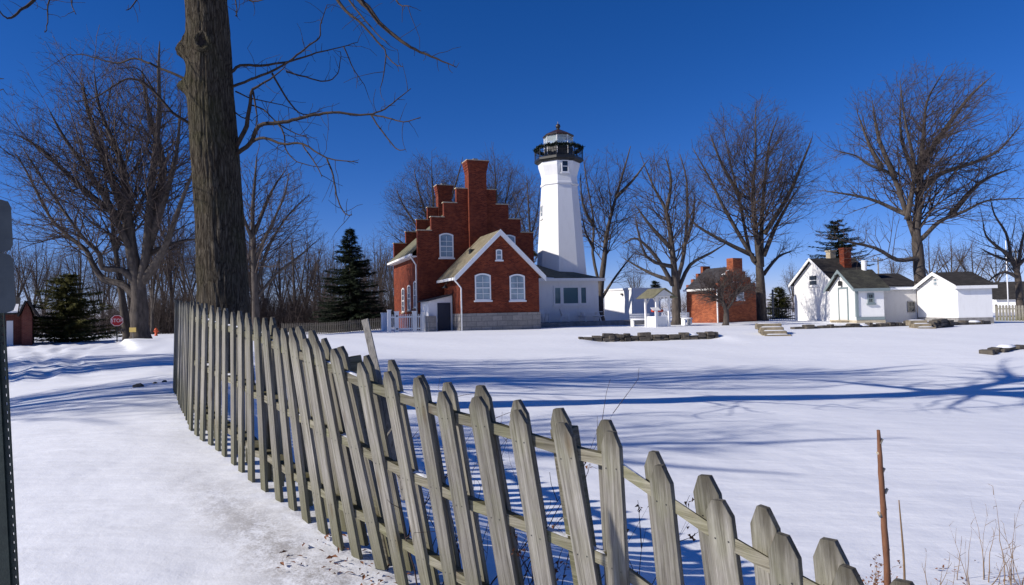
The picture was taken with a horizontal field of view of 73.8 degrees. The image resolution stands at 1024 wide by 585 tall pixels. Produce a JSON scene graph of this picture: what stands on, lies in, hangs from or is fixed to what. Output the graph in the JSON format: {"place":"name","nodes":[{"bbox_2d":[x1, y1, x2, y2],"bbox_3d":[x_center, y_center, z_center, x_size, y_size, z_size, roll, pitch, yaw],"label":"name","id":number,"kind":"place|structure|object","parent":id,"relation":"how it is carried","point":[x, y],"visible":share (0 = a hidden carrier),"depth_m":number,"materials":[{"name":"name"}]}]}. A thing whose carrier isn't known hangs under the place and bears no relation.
{"place":"outdoors","nodes":[
{"label":"outdoors","id":0,"kind":"place"},
{"bbox_2d":[0,0,1023,319],"label":"sky","id":1,"kind":"structure","parent":0,"point":[642,75],"materials":[{"name":"blue"}]},
{"bbox_2d":[4,306,1023,584],"bbox_3d":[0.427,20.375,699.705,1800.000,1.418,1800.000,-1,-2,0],"label":"snow ground","id":2,"kind":"structure","parent":0,"point":[118,480],"depth_m":8.37,"materials":[{"name":"white snow"}]},
{"bbox_2d":[0,199,18,584],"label":"street sign","id":3,"kind":"object","parent":2,"relation":"on","point":[9,573],"visible":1,"depth_m":1.99,"materials":[{"name":"metal"}]},
{"bbox_2d":[2,297,39,345],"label":"distant house","id":4,"kind":"structure","parent":2,"relation":"on","point":[19,328],"depth_m":43.74,"materials":[{"name":"brick"}]},
{"bbox_2d":[7,321,12,345],"bbox_3d":[-32.112,2.658,43.642,0.340,1.700,0.058,0,-2,-34],"label":"door","id":5,"kind":"structure","parent":4,"relation":"in","point":[9,323],"depth_m":43.62,"materials":[{"name":"white paint"}]},
{"bbox_2d":[3,233,44,297],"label":"bare tree","id":6,"kind":"object","parent":2,"relation":"on","point":[18,293],"visible":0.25,"depth_m":100.60,"materials":[{"name":"brown plant"}]},
{"bbox_2d":[8,234,62,313],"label":"bare tree","id":7,"kind":"object","parent":2,"relation":"on","point":[34,281],"visible":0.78,"depth_m":85.80,"materials":[{"name":"brown plant"}]},
{"bbox_2d":[17,242,67,310],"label":"bare tree","id":8,"kind":"object","parent":2,"relation":"on","point":[39,272],"visible":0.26,"depth_m":94.72,"materials":[{"name":"brown plant"}]},
{"bbox_2d":[37,253,84,305],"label":"bare tree","id":9,"kind":"object","parent":2,"relation":"on","point":[60,271],"visible":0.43,"depth_m":79.79,"materials":[{"name":"brown plant"}]},
{"bbox_2d":[21,273,121,342],"bbox_3d":[-31.368,1.130,47.915,7.762,5.079,7.988,-1,-2,0],"label":"evergreen tree","id":10,"kind":"object","parent":2,"relation":"on","point":[71,327],"visible":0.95,"depth_m":47.60,"materials":[{"name":"green plant"}]},
{"bbox_2d":[49,227,102,298],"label":"bare tree","id":11,"kind":"object","parent":2,"relation":"on","point":[79,262],"visible":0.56,"depth_m":89.63,"materials":[{"name":"brown plant"}]},
{"bbox_2d":[8,286,164,334],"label":"undergrowth","id":12,"kind":"object","parent":2,"relation":"on","point":[109,314],"visible":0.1,"depth_m":70.80,"materials":[{"name":"brown plant"}]},
{"bbox_2d":[0,24,194,338],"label":"bare tree","id":13,"kind":"object","parent":2,"relation":"on","point":[138,273],"visible":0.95,"depth_m":44.95,"materials":[{"name":"brown plant"}]},
{"bbox_2d":[78,247,122,315],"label":"bare tree","id":14,"kind":"object","parent":2,"relation":"on","point":[98,283],"visible":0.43,"depth_m":84.84,"materials":[{"name":"brown plant"}]},
{"bbox_2d":[65,135,143,340],"bbox_3d":[-27.590,-4.093,46.912,5.539,15.240,5.990,-2,-2,33],"label":"bare tree","id":15,"kind":"object","parent":2,"relation":"on","point":[124,315],"visible":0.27,"depth_m":46.83,"materials":[{"name":"brown plant"}]},
{"bbox_2d":[92,261,123,310],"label":"bare tree","id":16,"kind":"object","parent":2,"relation":"on","point":[109,295],"visible":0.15,"depth_m":110.15,"materials":[{"name":"brown plant"}]},
{"bbox_2d":[111,315,122,341],"bbox_3d":[-26.651,2.511,46.039,0.739,2.022,0.078,0,-2,-30],"label":"stop sign","id":17,"kind":"object","parent":2,"relation":"on","point":[116,320],"visible":1,"depth_m":46.02,"materials":[{"name":"red metal"}]},
{"bbox_2d":[95,232,146,309],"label":"bare tree","id":18,"kind":"object","parent":2,"relation":"on","point":[125,279],"visible":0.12,"depth_m":79.57,"materials":[{"name":"brown plant"}]},
{"bbox_2d":[122,227,183,333],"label":"bare tree","id":19,"kind":"object","parent":2,"relation":"on","point":[153,281],"visible":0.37,"depth_m":65.96,"materials":[{"name":"brown plant"}]},
{"bbox_2d":[137,230,191,297],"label":"bare tree","id":20,"kind":"object","parent":2,"relation":"on","point":[162,289],"visible":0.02,"depth_m":84.85,"materials":[{"name":"brown plant"}]},
{"bbox_2d":[136,198,194,317],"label":"bare tree","id":21,"kind":"object","parent":2,"relation":"on","point":[169,273],"visible":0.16,"depth_m":71.91,"materials":[{"name":"brown plant"}]},
{"bbox_2d":[157,218,195,293],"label":"bare tree","id":22,"kind":"object","parent":2,"relation":"on","point":[186,267],"visible":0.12,"depth_m":78.20,"materials":[{"name":"brown plant"}]},
{"bbox_2d":[165,219,196,301],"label":"bare tree","id":23,"kind":"object","parent":2,"relation":"on","point":[185,272],"visible":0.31,"depth_m":65.30,"materials":[{"name":"brown plant"}]},
{"bbox_2d":[0,0,458,382],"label":"tree","id":24,"kind":"object","parent":2,"relation":"on","point":[205,84],"visible":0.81,"depth_m":11.67,"materials":[{"name":"brown plant"}]},
{"bbox_2d":[99,264,393,333],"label":"undergrowth","id":25,"kind":"object","parent":2,"relation":"on","point":[284,311],"visible":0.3,"depth_m":68.45,"materials":[{"name":"brown plant"}]},
{"bbox_2d":[246,225,284,307],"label":"bare tree","id":26,"kind":"object","parent":2,"relation":"on","point":[262,278],"visible":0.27,"depth_m":85.39,"materials":[{"name":"brown plant"}]},
{"bbox_2d":[248,237,308,298],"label":"bare tree","id":27,"kind":"object","parent":2,"relation":"on","point":[271,274],"visible":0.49,"depth_m":78.15,"materials":[{"name":"brown plant"}]},
{"bbox_2d":[240,140,326,325],"bbox_3d":[-15.852,-3.443,44.037,7.397,12.674,6.549,-1,-2,0],"label":"bare tree","id":28,"kind":"object","parent":2,"relation":"on","point":[252,231],"visible":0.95,"depth_m":43.95,"materials":[{"name":"brown plant"}]},
{"bbox_2d":[267,231,326,317],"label":"bare tree","id":29,"kind":"object","parent":2,"relation":"on","point":[294,281],"visible":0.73,"depth_m":69.90,"materials":[{"name":"brown plant"}]},
{"bbox_2d":[282,224,336,299],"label":"bare tree","id":30,"kind":"object","parent":2,"relation":"on","point":[308,257],"visible":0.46,"depth_m":91.97,"materials":[{"name":"brown plant"}]},
{"bbox_2d":[297,243,331,305],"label":"bare tree","id":31,"kind":"object","parent":2,"relation":"on","point":[319,265],"visible":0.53,"depth_m":79.65,"materials":[{"name":"brown plant"}]},
{"bbox_2d":[317,236,344,296],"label":"bare tree","id":32,"kind":"object","parent":2,"relation":"on","point":[332,261],"visible":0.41,"depth_m":95.36,"materials":[{"name":"brown plant"}]},
{"bbox_2d":[281,318,380,333],"bbox_3d":[-14.482,2.814,55.104,9.179,1.468,0.180,-2,-2,13],"label":"dark picket fence","id":33,"kind":"object","parent":2,"relation":"on","point":[315,325],"visible":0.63,"depth_m":54.98,"materials":[{"name":"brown wood"}]},
{"bbox_2d":[302,228,393,332],"bbox_3d":[-14.721,-0.978,62.358,8.838,9.916,8.533,-1,-2,0],"label":"spruce tree","id":34,"kind":"object","parent":2,"relation":"on","point":[349,290],"visible":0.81,"depth_m":61.52,"materials":[{"name":"green plant"}]},
{"bbox_2d":[360,249,382,290],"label":"bare tree","id":35,"kind":"object","parent":2,"relation":"on","point":[371,277],"visible":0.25,"depth_m":84.01,"materials":[{"name":"brown plant"}]},
{"bbox_2d":[355,232,392,299],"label":"bare tree","id":36,"kind":"object","parent":2,"relation":"on","point":[375,256],"visible":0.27,"depth_m":104.98,"materials":[{"name":"brown plant"}]},
{"bbox_2d":[367,238,393,295],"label":"bare tree","id":37,"kind":"object","parent":2,"relation":"on","point":[386,270],"visible":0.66,"depth_m":89.65,"materials":[{"name":"brown plant"}]},
{"bbox_2d":[380,313,386,330],"bbox_3d":[-9.659,2.266,51.851,0.480,1.470,1.180,-1,-2,-20],"label":"fence post","id":38,"kind":"object","parent":2,"relation":"on","point":[383,321],"visible":0.64,"depth_m":51.33,"materials":[{"name":"white paint"}]},
{"bbox_2d":[387,310,423,331],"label":"white gate","id":39,"kind":"structure","parent":2,"relation":"on","point":[413,317],"depth_m":48.16,"materials":[{"name":"paint"}]},
{"bbox_2d":[374,148,464,266],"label":"bare tree","id":40,"kind":"object","parent":2,"relation":"on","point":[423,209],"visible":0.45,"depth_m":81.28,"materials":[{"name":"brown plant"}]},
{"bbox_2d":[391,386,507,584],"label":"dead weed","id":41,"kind":"object","parent":2,"relation":"on","point":[434,527],"visible":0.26,"depth_m":3.45,"materials":[{"name":"brown plant"}]},
{"bbox_2d":[387,158,546,331],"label":"brick house","id":42,"kind":"structure","parent":2,"relation":"on","point":[464,261],"depth_m":50.25,"materials":[{"name":"red brick"}]},
{"bbox_2d":[407,285,410,311],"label":"window","id":43,"kind":"structure","parent":42,"relation":"in","point":[408,287],"depth_m":53.15,"materials":[{"name":"white glass"}]},
{"bbox_2d":[437,303,450,330],"bbox_3d":[-4.775,1.754,47.989,0.935,2.053,0.085,-1,-2,-20],"label":"door","id":44,"kind":"structure","parent":42,"relation":"in","point":[443,309],"depth_m":47.96,"materials":[{"name":"grey wood"}]},
{"bbox_2d":[439,233,454,258],"bbox_3d":[-4.876,-3.463,50.865,1.232,1.950,0.140,-1,-2,-20],"label":"window","id":45,"kind":"structure","parent":42,"relation":"in","point":[446,245],"depth_m":50.88,"materials":[{"name":"white glass"}]},
{"bbox_2d":[474,273,492,301],"bbox_3d":[-1.999,-0.339,46.938,1.307,1.966,0.140,-1,-2,-20],"label":"window","id":46,"kind":"structure","parent":42,"relation":"in","point":[482,280],"depth_m":46.97,"materials":[{"name":"white glass"}]},
{"bbox_2d":[509,274,526,301],"bbox_3d":[0.376,-0.321,47.801,1.296,1.950,0.140,-1,-2,-20],"label":"window","id":47,"kind":"structure","parent":42,"relation":"in","point":[516,281],"depth_m":47.82,"materials":[{"name":"white paint"}]},
{"bbox_2d":[478,141,537,233],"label":"bare tree","id":48,"kind":"object","parent":2,"relation":"on","point":[494,184],"visible":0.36,"depth_m":83.37,"materials":[{"name":"brown plant"}]},
{"bbox_2d":[505,168,540,262],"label":"bare tree","id":49,"kind":"object","parent":2,"relation":"on","point":[535,220],"visible":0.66,"depth_m":79.87,"materials":[{"name":"brown plant"}]},
{"bbox_2d":[413,372,638,584],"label":"dead weed","id":50,"kind":"object","parent":2,"relation":"on","point":[524,576],"visible":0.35,"depth_m":3.19,"materials":[{"name":"brown plant"}]},
{"bbox_2d":[173,300,914,584],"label":"picket fence","id":51,"kind":"object","parent":2,"relation":"on","point":[342,468],"visible":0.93,"depth_m":3.23,"materials":[{"name":"grey wood"}]},
{"bbox_2d":[362,318,404,500],"bbox_3d":[-0.666,0.586,3.560,0.036,0.903,0.472,0,-2,-37],"label":"wooden stake","id":52,"kind":"object","parent":51,"relation":"attached to","point":[369,339],"visible":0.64,"depth_m":3.60,"materials":[{"name":"grey wood"}]},
{"bbox_2d":[501,420,596,584],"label":"dead weed","id":53,"kind":"object","parent":2,"relation":"on","point":[566,563],"visible":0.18,"depth_m":3.26,"materials":[{"name":"brown plant"}]},
{"bbox_2d":[533,122,586,274],"bbox_3d":[4.125,-5.722,58.224,4.339,17.749,4.342,-2,-2,31],"label":"lighthouse","id":54,"kind":"object","parent":2,"relation":"on","point":[558,161],"visible":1,"depth_m":56.88,"materials":[{"name":"white paint"}]},
{"bbox_2d":[561,160,569,173],"bbox_3d":[4.409,-10.449,56.699,0.780,1.125,0.211,-1,-2,-13],"label":"window","id":55,"kind":"structure","parent":54,"relation":"in","point":[564,163],"depth_m":56.69,"materials":[{"name":"white paint"}]},
{"bbox_2d":[536,265,604,321],"bbox_3d":[2.724,0.322,57.627,7.771,5.518,7.340,-1,-2,-20],"label":"house extension","id":56,"kind":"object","parent":2,"relation":"on","point":[573,295],"visible":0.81,"depth_m":54.89,"materials":[{"name":"white paint"}]},
{"bbox_2d":[553,286,562,306],"bbox_3d":[3.657,0.310,54.476,0.883,1.601,0.140,-1,-2,-20],"label":"window","id":57,"kind":"structure","parent":56,"relation":"in","point":[557,290],"depth_m":54.50,"materials":[{"name":"white glass"}]},
{"bbox_2d":[562,286,580,305],"bbox_3d":[4.735,0.298,54.867,1.714,1.601,0.140,-1,-2,-20],"label":"window","id":58,"kind":"structure","parent":56,"relation":"in","point":[570,294],"depth_m":54.89,"materials":[{"name":"white glass"}]},
{"bbox_2d":[579,286,588,305],"bbox_3d":[5.802,0.286,55.255,0.858,1.601,0.140,-1,-2,-20],"label":"window","id":59,"kind":"structure","parent":56,"relation":"in","point":[583,289],"depth_m":55.28,"materials":[{"name":"white paint"}]},
{"bbox_2d":[510,461,648,584],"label":"dead weed","id":60,"kind":"object","parent":2,"relation":"on","point":[523,556],"visible":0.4,"depth_m":2.96,"materials":[{"name":"brown plant"}]},
{"bbox_2d":[541,320,644,327],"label":"concrete terrace","id":61,"kind":"structure","parent":2,"relation":"on","point":[587,323],"depth_m":52.89,"materials":[{"name":"grey concrete"}]},
{"bbox_2d":[578,146,648,320],"bbox_3d":[8.834,-5.479,62.401,7.221,16.710,6.962,-1,-2,0],"label":"bare tree","id":62,"kind":"object","parent":2,"relation":"on","point":[592,225],"visible":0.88,"depth_m":61.81,"materials":[{"name":"brown plant"}]},
{"bbox_2d":[559,495,697,583],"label":"dead weed","id":63,"kind":"object","parent":2,"relation":"on","point":[689,535],"visible":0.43,"depth_m":2.79,"materials":[{"name":"brown plant"}]},
{"bbox_2d":[604,288,660,320],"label":"garage","id":64,"kind":"structure","parent":2,"relation":"on","point":[622,303],"depth_m":63.22,"materials":[{"name":"white paint"}]},
{"bbox_2d":[624,262,647,287],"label":"bare tree","id":65,"kind":"object","parent":2,"relation":"on","point":[634,285],"visible":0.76,"depth_m":140.24,"materials":[{"name":"brown plant"}]},
{"bbox_2d":[630,313,649,325],"bbox_3d":[9.478,2.001,50.016,1.600,0.900,0.540,-1,-2,-15],"label":"garden bench","id":66,"kind":"object","parent":2,"relation":"on","point":[642,317],"visible":0.69,"depth_m":50.13,"materials":[{"name":"white paint"}]},
{"bbox_2d":[277,534,1016,584],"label":"leaf litter","id":67,"kind":"object","parent":2,"relation":"on","point":[328,557],"visible":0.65,"depth_m":3.61,"materials":[{"name":"brown plant"}]},
{"bbox_2d":[578,331,718,341],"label":"stone wall","id":68,"kind":"structure","parent":2,"relation":"on","point":[613,337],"depth_m":33.00,"materials":[{"name":"grey stone"}]},
{"bbox_2d":[636,288,677,326],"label":"well house","id":69,"kind":"structure","parent":2,"relation":"on","point":[657,294],"depth_m":46.39,"materials":[{"name":"white paint"}]},
{"bbox_2d":[613,143,726,324],"bbox_3d":[11.771,-4.187,50.182,8.616,13.320,6.682,-1,-2,0],"label":"bare tree","id":70,"kind":"object","parent":2,"relation":"on","point":[674,280],"visible":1,"depth_m":49.77,"materials":[{"name":"brown plant"}]},
{"bbox_2d":[680,312,692,324],"bbox_3d":[12.543,1.887,49.018,0.700,0.900,0.540,-1,-2,-15],"label":"garden bench","id":71,"kind":"object","parent":2,"relation":"on","point":[684,316],"visible":0.97,"depth_m":49.16,"materials":[{"name":"white paint"}]},
{"bbox_2d":[683,258,757,322],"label":"brick outbuilding","id":72,"kind":"structure","parent":2,"relation":"on","point":[700,312],"depth_m":55.37,"materials":[{"name":"brick"}]},
{"bbox_2d":[686,266,764,324],"bbox_3d":[14.441,0.253,45.943,5.105,4.135,4.751,-1,-2,0],"label":"bare tree","id":73,"kind":"object","parent":2,"relation":"on","point":[707,283],"visible":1,"depth_m":45.69,"materials":[{"name":"brown plant"}]},
{"bbox_2d":[661,287,794,315],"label":"undergrowth","id":74,"kind":"object","parent":2,"relation":"on","point":[683,304],"visible":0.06,"depth_m":123.61,"materials":[{"name":"brown plant"}]},
{"bbox_2d":[681,89,827,320],"bbox_3d":[20.383,-7.321,57.998,11.510,19.667,11.740,-3,-2,42],"label":"bare tree","id":75,"kind":"object","parent":2,"relation":"on","point":[761,251],"visible":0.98,"depth_m":57.65,"materials":[{"name":"brown plant"}]},
{"bbox_2d":[755,323,791,335],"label":"stone steps","id":76,"kind":"structure","parent":2,"relation":"on","point":[770,329],"depth_m":33.17,"materials":[{"name":"white stone"}]},
{"bbox_2d":[766,287,794,317],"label":"evergreen bush","id":77,"kind":"object","parent":2,"relation":"on","point":[783,300],"visible":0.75,"depth_m":69.67,"materials":[{"name":"green plant"}]},
{"bbox_2d":[766,307,794,319],"bbox_3d":[23.714,1.958,60.105,3.058,1.366,0.172,-1,-2,0],"label":"iron fence","id":78,"kind":"object","parent":2,"relation":"on","point":[781,318],"visible":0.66,"depth_m":60.03,"materials":[{"name":"black metal"}]},
{"bbox_2d":[780,261,798,311],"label":"bare tree","id":79,"kind":"object","parent":2,"relation":"on","point":[787,281],"visible":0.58,"depth_m":150.22,"materials":[{"name":"brown plant"}]},
{"bbox_2d":[788,247,860,320],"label":"white house","id":80,"kind":"structure","parent":2,"relation":"on","point":[811,279],"depth_m":54.37,"materials":[{"name":"white paint"}]},
{"bbox_2d":[807,275,818,286],"bbox_3d":[24.013,-0.911,54.444,0.140,0.974,1.260,-1,-2,-12],"label":"window","id":81,"kind":"structure","parent":80,"relation":"in","point":[813,279],"depth_m":54.44,"materials":[{"name":"white paint"}]},
{"bbox_2d":[807,219,874,265],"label":"pine tree","id":82,"kind":"object","parent":2,"relation":"on","point":[838,244],"visible":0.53,"depth_m":70.05,"materials":[{"name":"green plant"}]},
{"bbox_2d":[823,260,889,322],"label":"gabled cottage","id":83,"kind":"structure","parent":2,"relation":"on","point":[856,296],"depth_m":45.72,"materials":[{"name":"white paint"}]},
{"bbox_2d":[839,289,847,319],"bbox_3d":[22.802,0.819,46.904,0.050,2.130,1.235,-1,-2,2],"label":"door","id":84,"kind":"structure","parent":83,"relation":"in","point":[842,292],"depth_m":46.92,"materials":[{"name":"white wood"}]},
{"bbox_2d":[877,273,913,287],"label":"roof","id":85,"kind":"structure","parent":83,"relation":"attached to","point":[891,280],"depth_m":54.49,"materials":[{"name":"grey"}]},
{"bbox_2d":[862,554,900,584],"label":"dead weed","id":86,"kind":"object","parent":2,"relation":"on","point":[875,579],"visible":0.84,"depth_m":4.34,"materials":[{"name":"brown plant"}]},
{"bbox_2d":[876,430,890,584],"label":"woody stem","id":87,"kind":"object","parent":2,"relation":"on","point":[882,513],"visible":1,"depth_m":3.89,"materials":[{"name":"wood"}]},
{"bbox_2d":[790,320,990,328],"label":"stone wall","id":88,"kind":"structure","parent":2,"relation":"on","point":[959,322],"depth_m":37.39,"materials":[{"name":"grey stone"}]},
{"bbox_2d":[877,246,909,274],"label":"bare tree","id":89,"kind":"object","parent":2,"relation":"on","point":[892,266],"visible":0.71,"depth_m":105.21,"materials":[{"name":"brown plant"}]},
{"bbox_2d":[884,287,917,321],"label":"link shed","id":90,"kind":"structure","parent":2,"relation":"on","point":[900,304],"depth_m":46.84,"materials":[{"name":"grey paint"}]},
{"bbox_2d":[907,301,915,311],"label":"window","id":91,"kind":"structure","parent":90,"relation":"in","point":[910,304],"depth_m":46.74,"materials":[{"name":"grey glass"}]},
{"bbox_2d":[898,500,905,579],"bbox_3d":[2.289,1.498,3.999,0.037,0.562,0.017,0,-2,-43],"label":"dry stalk","id":92,"kind":"object","parent":2,"relation":"on","point":[904,570],"visible":0.96,"depth_m":4.00,"materials":[{"name":"brown plant"}]},
{"bbox_2d":[799,54,1023,316],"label":"bare tree","id":93,"kind":"object","parent":2,"relation":"on","point":[916,181],"visible":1,"depth_m":49.29,"materials":[{"name":"brown plant"}]},
{"bbox_2d":[906,319,935,328],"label":"stone steps","id":94,"kind":"structure","parent":2,"relation":"on","point":[920,324],"depth_m":35.01,"materials":[{"name":"white stone"}]},
{"bbox_2d":[900,225,955,278],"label":"bare tree","id":95,"kind":"object","parent":2,"relation":"on","point":[930,270],"visible":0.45,"depth_m":110.43,"materials":[{"name":"brown plant"}]},
{"bbox_2d":[927,319,954,327],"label":"stone wall","id":96,"kind":"structure","parent":2,"relation":"on","point":[940,323],"depth_m":35.27,"materials":[{"name":"grey stone"}]},
{"bbox_2d":[927,225,979,271],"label":"bare tree","id":97,"kind":"object","parent":2,"relation":"on","point":[951,258],"visible":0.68,"depth_m":99.94,"materials":[{"name":"brown plant"}]},
{"bbox_2d":[913,272,997,322],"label":"garden shed","id":98,"kind":"structure","parent":2,"relation":"on","point":[955,296],"depth_m":42.76,"materials":[{"name":"white paint"}]},
{"bbox_2d":[950,234,993,278],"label":"bare tree","id":99,"kind":"object","parent":2,"relation":"on","point":[963,266],"visible":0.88,"depth_m":96.25,"materials":[{"name":"brown plant"}]},
{"bbox_2d":[948,517,1016,584],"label":"dead weed","id":100,"kind":"object","parent":2,"relation":"on","point":[966,573],"visible":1,"depth_m":4.64,"materials":[{"name":"beige plant"}]},
{"bbox_2d":[962,185,1023,319],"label":"bare tree","id":101,"kind":"object","parent":2,"relation":"on","point":[1017,263],"visible":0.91,"depth_m":52.08,"materials":[{"name":"brown plant"}]},
{"bbox_2d":[968,236,1023,281],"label":"bare tree","id":102,"kind":"object","parent":2,"relation":"on","point":[993,272],"visible":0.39,"depth_m":119.81,"materials":[{"name":"brown plant"}]},
{"bbox_2d":[971,484,1023,584],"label":"dead weed","id":103,"kind":"object","parent":2,"relation":"on","point":[1001,548],"visible":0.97,"depth_m":4.78,"materials":[{"name":"brown plant"}]},
{"bbox_2d":[979,344,1023,354],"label":"stone edging","id":104,"kind":"object","parent":2,"relation":"on","point":[1003,348],"visible":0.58,"depth_m":25.93,"materials":[{"name":"white stone"}]},
{"bbox_2d":[992,281,1023,311],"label":"distant garage","id":105,"kind":"structure","parent":2,"relation":"on","point":[999,295],"depth_m":88.33,"materials":[{"name":"white"}]},
{"bbox_2d":[995,539,1020,584],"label":"dead weed","id":106,"kind":"object","parent":2,"relation":"on","point":[1008,565],"visible":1,"depth_m":4.54,"materials":[{"name":"beige plant"}]},
{"bbox_2d":[995,305,1023,320],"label":"board fence","id":107,"kind":"object","parent":2,"relation":"on","point":[1007,311],"visible":0.98,"depth_m":49.41,"materials":[{"name":"white wood"}]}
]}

